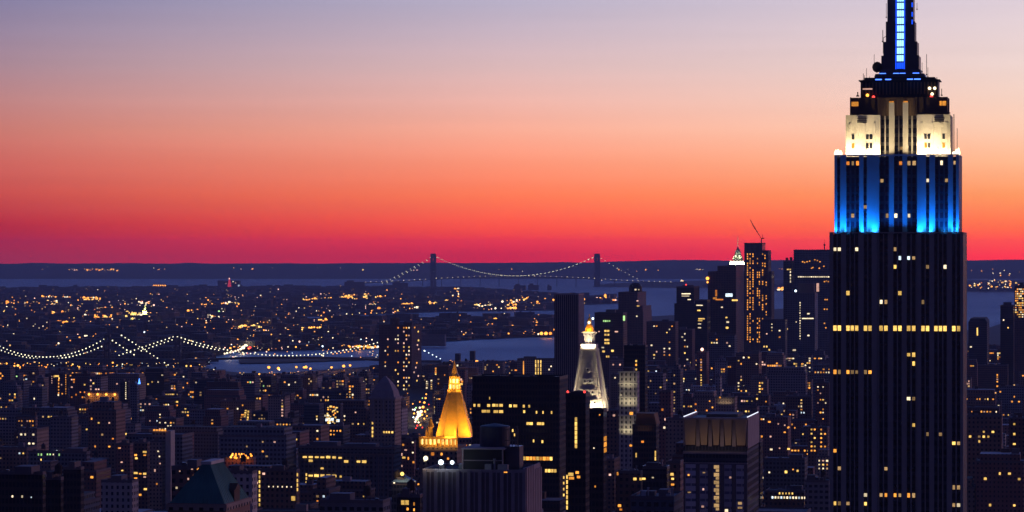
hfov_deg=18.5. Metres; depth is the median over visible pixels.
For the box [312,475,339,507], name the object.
apartment tower
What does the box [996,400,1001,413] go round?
apartment block
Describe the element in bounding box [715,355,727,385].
apartment tower
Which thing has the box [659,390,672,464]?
brick building
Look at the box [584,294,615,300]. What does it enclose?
ferry terminal
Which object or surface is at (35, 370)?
apartment tower
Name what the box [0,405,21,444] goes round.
apartment tower
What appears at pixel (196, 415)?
apartment tower
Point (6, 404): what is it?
apartment tower
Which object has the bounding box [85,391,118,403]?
brick hall
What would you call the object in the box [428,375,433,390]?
apartment block
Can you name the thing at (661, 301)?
water
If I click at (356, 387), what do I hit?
apartment tower
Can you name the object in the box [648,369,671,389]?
apartment tower
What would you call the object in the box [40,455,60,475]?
apartment tower
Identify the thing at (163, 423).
apartment tower
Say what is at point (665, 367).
apartment tower
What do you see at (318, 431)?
apartment tower
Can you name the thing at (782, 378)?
apartment tower
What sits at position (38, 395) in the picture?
apartment tower
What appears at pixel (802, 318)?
office tower
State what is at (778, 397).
apartment tower
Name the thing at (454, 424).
pyramid tower
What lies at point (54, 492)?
dark tower
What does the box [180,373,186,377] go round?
apartment block
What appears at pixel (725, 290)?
office tower
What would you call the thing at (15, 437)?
apartment tower
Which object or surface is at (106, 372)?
apartment tower
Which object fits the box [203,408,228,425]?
apartment tower
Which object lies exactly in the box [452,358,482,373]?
apartment tower
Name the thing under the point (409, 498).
brick block
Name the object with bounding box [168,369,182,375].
apartment block
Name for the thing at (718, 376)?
grey building
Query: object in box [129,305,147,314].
church steeple
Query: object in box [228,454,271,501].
apartment tower
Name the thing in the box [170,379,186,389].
apartment block
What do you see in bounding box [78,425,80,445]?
apartment block
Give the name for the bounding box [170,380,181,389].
apartment block
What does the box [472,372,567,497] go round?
office slab
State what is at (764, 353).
apartment tower
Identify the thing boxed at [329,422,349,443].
apartment tower
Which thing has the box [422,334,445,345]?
warehouse
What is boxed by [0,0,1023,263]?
sky
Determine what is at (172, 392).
apartment block
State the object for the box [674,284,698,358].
office tower
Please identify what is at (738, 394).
apartment tower
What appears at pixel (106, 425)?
apartment tower
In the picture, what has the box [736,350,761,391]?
office building
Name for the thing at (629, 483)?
brick building
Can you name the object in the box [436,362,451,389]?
apartment tower
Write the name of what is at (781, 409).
apartment tower
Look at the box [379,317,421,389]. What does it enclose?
apartment tower
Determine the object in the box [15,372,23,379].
apartment tower
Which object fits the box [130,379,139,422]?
apartment tower
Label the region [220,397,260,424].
apartment tower
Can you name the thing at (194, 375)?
apartment tower
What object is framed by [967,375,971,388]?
apartment tower
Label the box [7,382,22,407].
apartment tower
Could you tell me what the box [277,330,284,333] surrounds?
housing slab
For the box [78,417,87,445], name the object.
apartment block
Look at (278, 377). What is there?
apartment tower
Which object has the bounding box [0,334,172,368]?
river bridge
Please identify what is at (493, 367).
apartment tower
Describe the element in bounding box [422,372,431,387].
apartment block
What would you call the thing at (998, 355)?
apartment tower
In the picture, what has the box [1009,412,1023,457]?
apartment tower
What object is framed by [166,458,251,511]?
mansard building
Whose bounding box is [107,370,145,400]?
apartment tower
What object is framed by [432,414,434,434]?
apartment block
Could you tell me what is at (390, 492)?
apartment tower
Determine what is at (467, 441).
apartment tower
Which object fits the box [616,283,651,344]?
domed tower
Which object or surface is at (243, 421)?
apartment tower
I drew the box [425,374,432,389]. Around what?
apartment block
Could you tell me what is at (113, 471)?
apartment tower
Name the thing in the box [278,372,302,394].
apartment tower
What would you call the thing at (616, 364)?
apartment tower
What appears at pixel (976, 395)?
apartment tower
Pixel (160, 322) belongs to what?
shore roofs
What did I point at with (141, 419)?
apartment block
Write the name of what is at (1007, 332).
office tower
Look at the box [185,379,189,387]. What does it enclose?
apartment block
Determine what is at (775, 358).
apartment tower
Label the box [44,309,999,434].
manhattan land
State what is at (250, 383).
apartment tower
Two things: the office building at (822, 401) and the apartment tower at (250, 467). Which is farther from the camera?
the office building at (822, 401)
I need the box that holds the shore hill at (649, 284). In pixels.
[600,282,701,285]
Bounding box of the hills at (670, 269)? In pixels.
[0,260,1023,278]
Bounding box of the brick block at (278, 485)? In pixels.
[258,459,299,508]
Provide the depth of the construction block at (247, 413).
3599.18 m
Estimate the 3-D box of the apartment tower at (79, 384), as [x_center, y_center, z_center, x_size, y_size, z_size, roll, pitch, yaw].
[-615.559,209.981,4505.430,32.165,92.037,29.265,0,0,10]
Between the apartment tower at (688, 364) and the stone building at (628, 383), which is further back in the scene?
the apartment tower at (688, 364)
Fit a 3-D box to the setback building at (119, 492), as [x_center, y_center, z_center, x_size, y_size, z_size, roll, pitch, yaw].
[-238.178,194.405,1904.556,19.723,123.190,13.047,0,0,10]
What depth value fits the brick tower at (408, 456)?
2749.05 m
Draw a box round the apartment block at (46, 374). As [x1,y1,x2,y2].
[45,371,68,387]
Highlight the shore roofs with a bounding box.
[0,281,1023,366]
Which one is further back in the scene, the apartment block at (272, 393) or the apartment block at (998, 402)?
the apartment block at (272, 393)
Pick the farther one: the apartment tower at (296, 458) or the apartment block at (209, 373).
the apartment block at (209, 373)
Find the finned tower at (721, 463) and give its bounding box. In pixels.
[683,411,758,511]
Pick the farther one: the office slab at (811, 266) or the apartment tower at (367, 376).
the office slab at (811, 266)
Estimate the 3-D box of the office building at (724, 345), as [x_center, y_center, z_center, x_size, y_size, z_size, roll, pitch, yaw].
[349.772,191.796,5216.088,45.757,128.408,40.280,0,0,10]
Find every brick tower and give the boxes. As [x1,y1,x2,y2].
[132,438,149,508]
[401,437,415,476]
[759,435,762,506]
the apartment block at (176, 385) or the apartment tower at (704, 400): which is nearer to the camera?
the apartment tower at (704, 400)
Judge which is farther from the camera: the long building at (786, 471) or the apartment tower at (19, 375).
the apartment tower at (19, 375)
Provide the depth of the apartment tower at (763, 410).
3802.80 m
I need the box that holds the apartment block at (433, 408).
[432,403,434,420]
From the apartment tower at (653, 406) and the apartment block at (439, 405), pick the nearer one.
the apartment tower at (653, 406)
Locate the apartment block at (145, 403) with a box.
[139,397,157,415]
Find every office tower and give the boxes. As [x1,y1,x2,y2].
[594,309,626,396]
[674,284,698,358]
[695,299,709,353]
[706,266,742,351]
[783,257,793,318]
[786,283,818,356]
[1000,302,1014,384]
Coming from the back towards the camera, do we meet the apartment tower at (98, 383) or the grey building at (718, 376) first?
the apartment tower at (98, 383)
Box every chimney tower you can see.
[455,353,460,361]
[470,351,475,361]
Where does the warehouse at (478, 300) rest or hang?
on the shore land at (343, 313)
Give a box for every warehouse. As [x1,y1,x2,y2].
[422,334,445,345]
[474,299,482,302]
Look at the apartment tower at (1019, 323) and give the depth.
5598.69 m
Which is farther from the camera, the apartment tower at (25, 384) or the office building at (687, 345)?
the office building at (687, 345)
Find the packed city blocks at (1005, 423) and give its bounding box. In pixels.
[0,344,1023,511]
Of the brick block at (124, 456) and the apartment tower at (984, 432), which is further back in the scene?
the brick block at (124, 456)
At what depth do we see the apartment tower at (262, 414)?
3913.84 m
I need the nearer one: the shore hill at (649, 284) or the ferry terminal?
the ferry terminal
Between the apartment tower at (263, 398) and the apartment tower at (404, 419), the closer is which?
the apartment tower at (404, 419)
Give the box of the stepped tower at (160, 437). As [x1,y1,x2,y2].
[150,429,174,508]
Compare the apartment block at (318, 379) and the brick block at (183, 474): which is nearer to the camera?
the brick block at (183, 474)
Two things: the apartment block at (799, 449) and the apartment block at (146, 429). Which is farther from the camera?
the apartment block at (146, 429)
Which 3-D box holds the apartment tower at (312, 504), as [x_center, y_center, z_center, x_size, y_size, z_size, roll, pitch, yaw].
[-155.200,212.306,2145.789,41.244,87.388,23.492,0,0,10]
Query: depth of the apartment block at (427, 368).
6135.29 m
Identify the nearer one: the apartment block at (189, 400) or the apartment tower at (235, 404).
the apartment tower at (235, 404)
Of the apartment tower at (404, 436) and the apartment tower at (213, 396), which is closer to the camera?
the apartment tower at (404, 436)
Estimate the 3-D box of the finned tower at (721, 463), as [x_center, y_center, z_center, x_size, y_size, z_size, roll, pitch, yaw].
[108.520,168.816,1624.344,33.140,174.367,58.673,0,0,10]
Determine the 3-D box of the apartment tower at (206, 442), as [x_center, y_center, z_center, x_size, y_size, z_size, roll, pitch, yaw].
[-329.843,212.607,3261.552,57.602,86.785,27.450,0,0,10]
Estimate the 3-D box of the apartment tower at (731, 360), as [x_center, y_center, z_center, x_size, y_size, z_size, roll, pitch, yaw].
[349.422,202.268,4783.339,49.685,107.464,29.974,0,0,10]
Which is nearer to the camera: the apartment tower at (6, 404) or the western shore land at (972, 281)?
the apartment tower at (6, 404)
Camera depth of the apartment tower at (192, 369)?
5375.97 m
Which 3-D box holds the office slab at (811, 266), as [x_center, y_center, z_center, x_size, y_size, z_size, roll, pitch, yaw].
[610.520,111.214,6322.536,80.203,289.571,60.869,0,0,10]
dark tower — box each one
[46,463,63,511]
[63,461,83,511]
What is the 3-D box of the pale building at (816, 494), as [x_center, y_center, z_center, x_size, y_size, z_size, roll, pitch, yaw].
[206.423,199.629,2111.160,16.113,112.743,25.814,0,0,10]
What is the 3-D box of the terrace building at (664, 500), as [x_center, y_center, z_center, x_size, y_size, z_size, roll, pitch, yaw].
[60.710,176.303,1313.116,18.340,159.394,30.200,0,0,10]
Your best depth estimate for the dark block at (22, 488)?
1446.99 m
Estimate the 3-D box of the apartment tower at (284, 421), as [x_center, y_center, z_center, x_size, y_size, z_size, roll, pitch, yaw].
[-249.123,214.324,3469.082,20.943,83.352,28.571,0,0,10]
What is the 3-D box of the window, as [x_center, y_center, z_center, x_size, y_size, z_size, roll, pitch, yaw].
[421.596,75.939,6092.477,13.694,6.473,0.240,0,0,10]
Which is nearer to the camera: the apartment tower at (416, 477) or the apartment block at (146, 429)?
the apartment tower at (416, 477)
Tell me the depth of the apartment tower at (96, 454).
2733.91 m
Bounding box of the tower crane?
[750,220,764,242]
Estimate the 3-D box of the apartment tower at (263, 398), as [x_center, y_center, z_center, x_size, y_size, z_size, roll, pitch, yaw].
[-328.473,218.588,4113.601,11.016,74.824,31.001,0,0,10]
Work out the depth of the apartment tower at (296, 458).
2692.37 m
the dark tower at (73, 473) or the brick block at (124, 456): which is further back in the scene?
the brick block at (124, 456)
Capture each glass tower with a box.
[566,390,589,511]
[589,408,606,511]
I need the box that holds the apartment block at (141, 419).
[139,413,144,422]
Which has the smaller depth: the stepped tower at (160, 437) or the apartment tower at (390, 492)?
the apartment tower at (390, 492)
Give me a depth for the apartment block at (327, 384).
5100.38 m
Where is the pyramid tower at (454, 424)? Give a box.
[419,360,471,488]
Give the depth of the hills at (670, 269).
37281.75 m
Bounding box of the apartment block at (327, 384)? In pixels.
[321,380,334,388]
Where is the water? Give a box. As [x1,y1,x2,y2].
[0,279,1023,372]
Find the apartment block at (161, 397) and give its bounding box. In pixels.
[154,392,180,402]
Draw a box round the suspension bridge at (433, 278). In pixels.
[365,254,678,286]
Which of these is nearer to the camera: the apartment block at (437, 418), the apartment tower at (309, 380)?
the apartment block at (437, 418)
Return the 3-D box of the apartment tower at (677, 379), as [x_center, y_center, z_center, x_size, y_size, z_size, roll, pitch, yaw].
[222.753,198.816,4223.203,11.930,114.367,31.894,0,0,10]
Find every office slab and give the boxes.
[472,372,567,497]
[624,342,647,411]
[794,239,828,356]
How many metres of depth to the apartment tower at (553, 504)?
1799.29 m
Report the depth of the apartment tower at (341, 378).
4744.65 m
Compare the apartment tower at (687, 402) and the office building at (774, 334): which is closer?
the apartment tower at (687, 402)
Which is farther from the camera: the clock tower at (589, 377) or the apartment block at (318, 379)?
the apartment block at (318, 379)
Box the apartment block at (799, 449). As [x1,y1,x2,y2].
[791,439,807,455]
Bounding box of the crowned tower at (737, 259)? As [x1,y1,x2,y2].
[728,247,743,351]
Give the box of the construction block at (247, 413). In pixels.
[239,409,251,420]
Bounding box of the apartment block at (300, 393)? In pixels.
[295,388,306,399]
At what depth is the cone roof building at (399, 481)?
1699.72 m
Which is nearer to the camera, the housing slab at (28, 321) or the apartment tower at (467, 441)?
the apartment tower at (467, 441)
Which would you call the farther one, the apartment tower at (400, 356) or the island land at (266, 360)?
the island land at (266, 360)
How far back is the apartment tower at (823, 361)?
5581.25 m
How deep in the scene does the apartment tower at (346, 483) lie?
2356.48 m
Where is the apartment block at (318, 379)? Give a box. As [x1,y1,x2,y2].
[316,371,322,386]
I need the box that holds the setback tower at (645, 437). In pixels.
[632,412,659,469]
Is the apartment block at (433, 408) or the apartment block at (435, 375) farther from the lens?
the apartment block at (435, 375)
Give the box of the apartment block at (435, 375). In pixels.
[434,363,441,391]
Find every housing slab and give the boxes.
[1,295,18,298]
[24,316,39,327]
[32,320,49,329]
[96,306,101,312]
[218,280,240,286]
[262,318,271,325]
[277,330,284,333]
[344,280,364,287]
[360,325,370,328]
[365,318,378,321]
[392,281,407,286]
[514,284,525,289]
[528,283,538,289]
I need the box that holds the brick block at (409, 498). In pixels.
[397,479,422,511]
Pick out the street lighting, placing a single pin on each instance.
(96, 298)
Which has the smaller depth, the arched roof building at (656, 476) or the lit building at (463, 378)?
the arched roof building at (656, 476)
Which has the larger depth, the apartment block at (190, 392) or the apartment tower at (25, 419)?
the apartment block at (190, 392)
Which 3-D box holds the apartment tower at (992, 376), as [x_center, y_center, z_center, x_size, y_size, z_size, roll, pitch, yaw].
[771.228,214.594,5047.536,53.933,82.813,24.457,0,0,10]
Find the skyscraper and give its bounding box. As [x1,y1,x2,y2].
[829,0,966,511]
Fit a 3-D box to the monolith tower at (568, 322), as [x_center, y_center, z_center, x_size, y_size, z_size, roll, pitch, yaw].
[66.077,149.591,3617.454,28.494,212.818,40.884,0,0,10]
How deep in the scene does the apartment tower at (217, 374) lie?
4879.73 m
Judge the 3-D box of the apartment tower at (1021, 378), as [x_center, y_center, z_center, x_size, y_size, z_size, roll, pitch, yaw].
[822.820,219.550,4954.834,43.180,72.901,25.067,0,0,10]
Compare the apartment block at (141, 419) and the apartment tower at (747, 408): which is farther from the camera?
the apartment block at (141, 419)
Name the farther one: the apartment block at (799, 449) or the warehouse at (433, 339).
the warehouse at (433, 339)
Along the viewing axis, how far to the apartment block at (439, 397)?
4674.07 m
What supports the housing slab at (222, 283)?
on the shore land at (343, 313)
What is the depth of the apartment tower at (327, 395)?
4331.21 m
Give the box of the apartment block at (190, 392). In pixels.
[187,388,193,398]
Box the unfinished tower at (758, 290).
[744,243,773,351]
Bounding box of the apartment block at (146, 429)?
[141,427,156,431]
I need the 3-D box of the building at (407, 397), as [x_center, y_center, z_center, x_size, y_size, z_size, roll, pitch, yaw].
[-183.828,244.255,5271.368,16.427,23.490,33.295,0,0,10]
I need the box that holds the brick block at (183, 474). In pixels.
[171,459,201,499]
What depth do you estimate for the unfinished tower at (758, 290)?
5996.82 m
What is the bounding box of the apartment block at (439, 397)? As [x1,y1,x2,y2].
[435,395,443,413]
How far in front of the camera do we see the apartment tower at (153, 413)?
4003.04 m
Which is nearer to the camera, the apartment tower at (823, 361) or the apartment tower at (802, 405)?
the apartment tower at (802, 405)
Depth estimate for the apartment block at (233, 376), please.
5695.57 m
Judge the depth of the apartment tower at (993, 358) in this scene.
5851.11 m
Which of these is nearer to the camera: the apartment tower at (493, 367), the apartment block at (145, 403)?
the apartment block at (145, 403)
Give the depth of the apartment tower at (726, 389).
4521.10 m
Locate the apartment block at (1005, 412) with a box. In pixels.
[1001,405,1010,417]
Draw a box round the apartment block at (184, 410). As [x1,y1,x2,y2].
[180,403,201,423]
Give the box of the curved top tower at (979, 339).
[968,317,989,363]
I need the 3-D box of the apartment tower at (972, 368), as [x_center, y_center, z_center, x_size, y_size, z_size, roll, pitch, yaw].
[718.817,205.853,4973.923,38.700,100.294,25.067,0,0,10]
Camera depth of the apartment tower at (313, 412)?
4012.61 m
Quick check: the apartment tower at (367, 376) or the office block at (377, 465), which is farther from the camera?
the apartment tower at (367, 376)
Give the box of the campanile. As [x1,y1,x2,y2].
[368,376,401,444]
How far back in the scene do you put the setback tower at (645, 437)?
2199.18 m
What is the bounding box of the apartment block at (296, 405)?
[290,400,304,414]
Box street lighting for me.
[0,267,1018,427]
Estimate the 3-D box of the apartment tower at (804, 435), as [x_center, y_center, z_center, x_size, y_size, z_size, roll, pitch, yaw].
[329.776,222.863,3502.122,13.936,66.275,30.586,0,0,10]
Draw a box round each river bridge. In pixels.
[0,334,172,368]
[115,334,441,367]
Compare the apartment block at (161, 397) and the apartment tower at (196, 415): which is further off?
the apartment block at (161, 397)
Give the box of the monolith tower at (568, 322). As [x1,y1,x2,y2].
[554,293,583,391]
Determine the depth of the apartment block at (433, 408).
4814.15 m
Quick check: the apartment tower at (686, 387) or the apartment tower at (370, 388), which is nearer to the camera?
the apartment tower at (370, 388)
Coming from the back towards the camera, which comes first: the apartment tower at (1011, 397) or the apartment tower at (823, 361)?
the apartment tower at (823, 361)
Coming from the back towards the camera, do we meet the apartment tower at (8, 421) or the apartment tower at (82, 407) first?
the apartment tower at (82, 407)
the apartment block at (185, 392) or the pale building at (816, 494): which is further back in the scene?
the apartment block at (185, 392)
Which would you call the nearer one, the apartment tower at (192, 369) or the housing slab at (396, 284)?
the apartment tower at (192, 369)
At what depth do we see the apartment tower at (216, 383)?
4430.14 m
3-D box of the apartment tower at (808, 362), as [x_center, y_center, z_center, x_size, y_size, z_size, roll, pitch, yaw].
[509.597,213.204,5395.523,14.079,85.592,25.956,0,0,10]
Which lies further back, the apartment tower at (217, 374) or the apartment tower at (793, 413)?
the apartment tower at (217, 374)
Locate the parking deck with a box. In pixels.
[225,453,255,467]
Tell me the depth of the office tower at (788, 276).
6249.23 m
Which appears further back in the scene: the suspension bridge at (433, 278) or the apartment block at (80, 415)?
the suspension bridge at (433, 278)
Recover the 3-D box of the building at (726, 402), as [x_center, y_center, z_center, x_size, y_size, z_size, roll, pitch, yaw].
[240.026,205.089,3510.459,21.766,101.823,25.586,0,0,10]
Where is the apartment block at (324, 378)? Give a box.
[322,376,331,381]
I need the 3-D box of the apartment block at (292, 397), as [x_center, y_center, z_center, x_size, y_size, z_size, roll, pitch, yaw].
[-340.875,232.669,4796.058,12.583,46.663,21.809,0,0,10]
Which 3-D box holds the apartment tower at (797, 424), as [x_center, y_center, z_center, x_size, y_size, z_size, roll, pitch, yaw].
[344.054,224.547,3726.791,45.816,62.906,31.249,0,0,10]
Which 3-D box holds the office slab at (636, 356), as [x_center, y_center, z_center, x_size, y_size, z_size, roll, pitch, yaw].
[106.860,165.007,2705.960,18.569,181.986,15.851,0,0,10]
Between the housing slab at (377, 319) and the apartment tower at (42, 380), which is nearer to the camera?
the apartment tower at (42, 380)
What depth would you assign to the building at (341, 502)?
1498.66 m
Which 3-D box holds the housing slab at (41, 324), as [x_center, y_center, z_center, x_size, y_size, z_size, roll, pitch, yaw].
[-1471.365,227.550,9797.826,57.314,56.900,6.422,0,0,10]
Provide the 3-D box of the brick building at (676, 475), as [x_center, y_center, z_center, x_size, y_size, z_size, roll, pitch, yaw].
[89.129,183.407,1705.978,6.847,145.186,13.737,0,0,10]
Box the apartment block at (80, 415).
[77,412,85,418]
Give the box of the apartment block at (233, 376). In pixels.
[224,375,242,377]
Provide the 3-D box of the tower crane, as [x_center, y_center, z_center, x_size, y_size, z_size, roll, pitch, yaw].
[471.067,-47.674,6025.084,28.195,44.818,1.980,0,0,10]
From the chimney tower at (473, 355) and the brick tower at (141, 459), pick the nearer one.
the brick tower at (141, 459)
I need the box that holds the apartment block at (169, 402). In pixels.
[159,400,175,408]
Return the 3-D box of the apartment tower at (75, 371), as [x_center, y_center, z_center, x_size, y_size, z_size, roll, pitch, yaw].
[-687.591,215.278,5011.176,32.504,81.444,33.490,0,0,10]
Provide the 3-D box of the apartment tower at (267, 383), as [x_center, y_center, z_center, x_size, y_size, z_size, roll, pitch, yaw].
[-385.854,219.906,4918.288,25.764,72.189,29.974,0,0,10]
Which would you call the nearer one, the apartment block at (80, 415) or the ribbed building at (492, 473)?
the ribbed building at (492, 473)
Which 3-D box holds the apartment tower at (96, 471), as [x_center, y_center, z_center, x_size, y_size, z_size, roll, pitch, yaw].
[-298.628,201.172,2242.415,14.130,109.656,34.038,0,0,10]
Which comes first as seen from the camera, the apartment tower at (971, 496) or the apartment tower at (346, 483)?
the apartment tower at (971, 496)
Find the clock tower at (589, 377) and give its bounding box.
[573,314,608,410]
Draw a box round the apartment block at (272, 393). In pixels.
[264,391,281,394]
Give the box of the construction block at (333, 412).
[324,400,342,423]
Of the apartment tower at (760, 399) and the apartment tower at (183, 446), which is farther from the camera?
the apartment tower at (760, 399)
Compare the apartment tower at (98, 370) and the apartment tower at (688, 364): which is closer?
the apartment tower at (98, 370)
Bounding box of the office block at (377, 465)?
[297,441,400,497]
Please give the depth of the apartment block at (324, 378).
5385.43 m
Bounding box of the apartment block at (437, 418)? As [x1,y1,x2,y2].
[435,414,440,432]
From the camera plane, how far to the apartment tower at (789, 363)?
5698.37 m
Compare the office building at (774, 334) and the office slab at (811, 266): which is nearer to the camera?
the office building at (774, 334)
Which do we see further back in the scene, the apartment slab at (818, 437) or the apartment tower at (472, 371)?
the apartment tower at (472, 371)
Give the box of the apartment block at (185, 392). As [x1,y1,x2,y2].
[183,388,188,395]
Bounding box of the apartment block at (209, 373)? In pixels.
[206,371,216,377]
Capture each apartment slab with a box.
[760,410,790,469]
[808,420,828,473]
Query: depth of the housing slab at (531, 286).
23494.58 m
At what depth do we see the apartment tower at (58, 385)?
4498.14 m
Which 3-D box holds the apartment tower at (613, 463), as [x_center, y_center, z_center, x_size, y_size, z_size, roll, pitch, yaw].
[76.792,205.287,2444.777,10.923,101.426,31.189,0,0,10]
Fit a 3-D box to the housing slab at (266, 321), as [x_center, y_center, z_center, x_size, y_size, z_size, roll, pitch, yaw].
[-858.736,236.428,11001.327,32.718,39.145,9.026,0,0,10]
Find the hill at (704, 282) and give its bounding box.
[678,280,782,284]
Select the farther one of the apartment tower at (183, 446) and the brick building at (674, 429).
the apartment tower at (183, 446)
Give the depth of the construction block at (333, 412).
3498.41 m
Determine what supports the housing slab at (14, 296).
on the shore land at (343, 313)
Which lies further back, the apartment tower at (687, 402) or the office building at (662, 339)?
the office building at (662, 339)
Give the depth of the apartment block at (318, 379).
5293.20 m
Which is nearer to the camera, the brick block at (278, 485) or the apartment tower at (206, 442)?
the brick block at (278, 485)
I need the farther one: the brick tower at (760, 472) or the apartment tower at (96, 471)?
the apartment tower at (96, 471)
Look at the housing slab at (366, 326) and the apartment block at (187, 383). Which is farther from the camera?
the housing slab at (366, 326)
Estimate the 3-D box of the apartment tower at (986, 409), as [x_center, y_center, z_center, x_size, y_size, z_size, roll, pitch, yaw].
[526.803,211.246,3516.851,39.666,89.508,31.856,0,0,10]
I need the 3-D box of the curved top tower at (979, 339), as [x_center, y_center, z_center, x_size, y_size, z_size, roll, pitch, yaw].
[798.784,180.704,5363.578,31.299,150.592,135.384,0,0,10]
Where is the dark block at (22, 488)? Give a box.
[0,465,45,511]
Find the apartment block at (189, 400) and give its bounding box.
[186,397,193,403]
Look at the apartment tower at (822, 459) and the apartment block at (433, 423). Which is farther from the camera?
the apartment block at (433, 423)
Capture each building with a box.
[28,443,89,475]
[101,474,138,511]
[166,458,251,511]
[229,465,257,511]
[320,485,389,511]
[370,365,378,373]
[391,469,415,511]
[402,394,409,407]
[423,423,541,511]
[457,370,466,408]
[517,356,553,374]
[615,465,642,511]
[618,367,638,469]
[630,487,682,511]
[642,460,669,490]
[646,319,677,365]
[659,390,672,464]
[665,410,683,464]
[668,459,683,490]
[679,327,694,369]
[708,333,736,374]
[715,373,721,395]
[715,394,736,411]
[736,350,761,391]
[762,318,786,366]
[764,454,807,502]
[765,485,804,507]
[805,469,828,511]
[814,378,828,424]
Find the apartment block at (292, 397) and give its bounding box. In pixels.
[283,393,294,402]
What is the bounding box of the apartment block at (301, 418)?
[299,414,303,422]
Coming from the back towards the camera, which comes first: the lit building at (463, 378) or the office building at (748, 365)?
the office building at (748, 365)
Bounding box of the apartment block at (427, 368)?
[423,364,438,372]
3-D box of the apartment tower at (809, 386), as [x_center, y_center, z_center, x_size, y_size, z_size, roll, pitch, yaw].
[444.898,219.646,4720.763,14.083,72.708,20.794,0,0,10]
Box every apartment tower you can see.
[0,365,14,393]
[0,400,17,407]
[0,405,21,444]
[0,442,37,470]
[3,380,30,407]
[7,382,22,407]
[14,430,17,444]
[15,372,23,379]
[16,412,37,429]
[17,423,48,449]
[19,365,44,376]
[20,405,39,414]
[24,371,39,385]
[29,384,47,406]
[35,375,48,400]
[37,404,76,449]
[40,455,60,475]
[49,368,67,403]
[51,410,77,449]
[54,402,69,406]
[69,369,82,388]
[70,370,95,413]
[78,399,89,413]
[81,362,107,375]
[82,459,110,507]
[84,491,99,511]
[86,397,130,422]
[88,376,107,390]
[88,397,125,467]
[90,450,110,466]
[104,370,139,375]
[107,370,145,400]
[111,468,115,474]
[120,379,129,407]
[125,423,140,438]
[126,432,192,508]
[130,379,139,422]
[144,363,169,397]
[145,403,175,425]
[157,416,183,430]
[165,396,185,416]
[167,419,222,460]
[187,366,199,378]
[189,404,233,425]
[190,368,207,387]
[194,376,219,408]
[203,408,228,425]
[204,378,242,394]
[204,389,245,408]
[209,371,223,378]
[219,377,235,380]
[219,423,295,468]
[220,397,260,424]
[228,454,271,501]
[238,417,273,425]
[241,371,259,398]
[252,407,298,419]
[254,394,268,409]
[257,501,318,508]
[257,504,319,511]
[259,373,275,393]
[268,390,289,419]
[269,374,280,391]
[274,412,298,425]
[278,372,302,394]
[292,423,328,442]
[292,429,308,447]
[296,448,297,468]
[300,480,316,500]
[303,371,315,398]
[304,403,323,423]
[308,387,321,402]
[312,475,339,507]
[313,476,374,496]
[319,386,346,402]
[329,400,368,442]
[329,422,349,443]
[335,371,348,386]
[347,371,365,399]
[352,431,368,442]
[358,369,372,383]
[365,380,374,395]
[368,405,407,434]
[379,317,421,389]
[389,474,410,497]
[401,397,406,405]
[401,434,424,468]
[412,468,418,486]
[419,488,422,510]
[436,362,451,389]
[443,383,471,411]
[448,363,480,382]
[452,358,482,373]
[459,437,471,445]
[468,402,471,417]
[483,360,504,373]
[510,361,516,373]
[542,491,565,511]
[607,403,618,455]
[607,454,619,511]
[609,356,623,404]
[610,373,618,407]
[648,361,660,371]
[648,361,667,365]
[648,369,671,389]
[648,373,665,402]
[648,402,658,415]
[659,366,673,371]
[668,367,695,385]
[671,361,682,416]
[672,440,683,458]
[683,362,691,369]
[683,379,692,392]
[683,390,692,415]
[689,383,715,395]
[693,388,716,411]
[696,348,708,385]
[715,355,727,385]
[722,384,735,395]
[726,353,735,385]
[730,392,752,405]
[737,406,758,411]
[739,386,749,391]
[739,396,753,405]
[750,373,768,395]
[751,402,769,434]
[754,393,770,405]
[759,507,810,511]
[761,351,776,375]
[763,405,785,414]
[766,349,785,375]
[767,364,807,401]
[771,390,796,403]
[786,393,812,417]
[787,351,799,362]
[787,361,792,366]
[787,409,797,417]
[791,418,814,439]
[793,357,803,366]
[800,425,808,444]
[803,355,812,371]
[807,371,812,378]
[807,378,812,394]
[808,466,817,476]
[813,349,825,364]
[813,364,828,417]
[816,448,828,477]
[818,358,828,363]
[967,359,977,388]
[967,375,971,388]
[967,386,995,405]
[967,404,999,412]
[967,410,1002,483]
[967,476,975,511]
[976,448,1023,511]
[978,364,1007,390]
[990,350,995,358]
[991,355,995,362]
[996,348,999,362]
[998,383,1023,414]
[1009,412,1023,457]
[1014,282,1023,383]
[1019,372,1023,385]
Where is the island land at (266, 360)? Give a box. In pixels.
[239,357,378,362]
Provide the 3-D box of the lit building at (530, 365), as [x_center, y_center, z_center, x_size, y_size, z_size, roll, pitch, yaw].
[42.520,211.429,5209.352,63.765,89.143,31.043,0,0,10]
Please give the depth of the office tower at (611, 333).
4696.46 m
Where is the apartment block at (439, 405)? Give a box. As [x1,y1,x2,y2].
[436,400,443,413]
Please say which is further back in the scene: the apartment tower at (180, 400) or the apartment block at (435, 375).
the apartment block at (435, 375)
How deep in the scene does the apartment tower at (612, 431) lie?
2638.33 m
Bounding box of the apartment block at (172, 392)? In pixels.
[162,389,182,395]
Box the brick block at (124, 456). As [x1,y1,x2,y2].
[116,439,132,478]
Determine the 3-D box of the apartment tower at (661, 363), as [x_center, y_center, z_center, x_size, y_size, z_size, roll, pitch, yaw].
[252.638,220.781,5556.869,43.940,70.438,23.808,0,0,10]
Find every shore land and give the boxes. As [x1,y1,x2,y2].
[2,286,616,366]
[594,280,1023,291]
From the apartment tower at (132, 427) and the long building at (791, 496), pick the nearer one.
the long building at (791, 496)

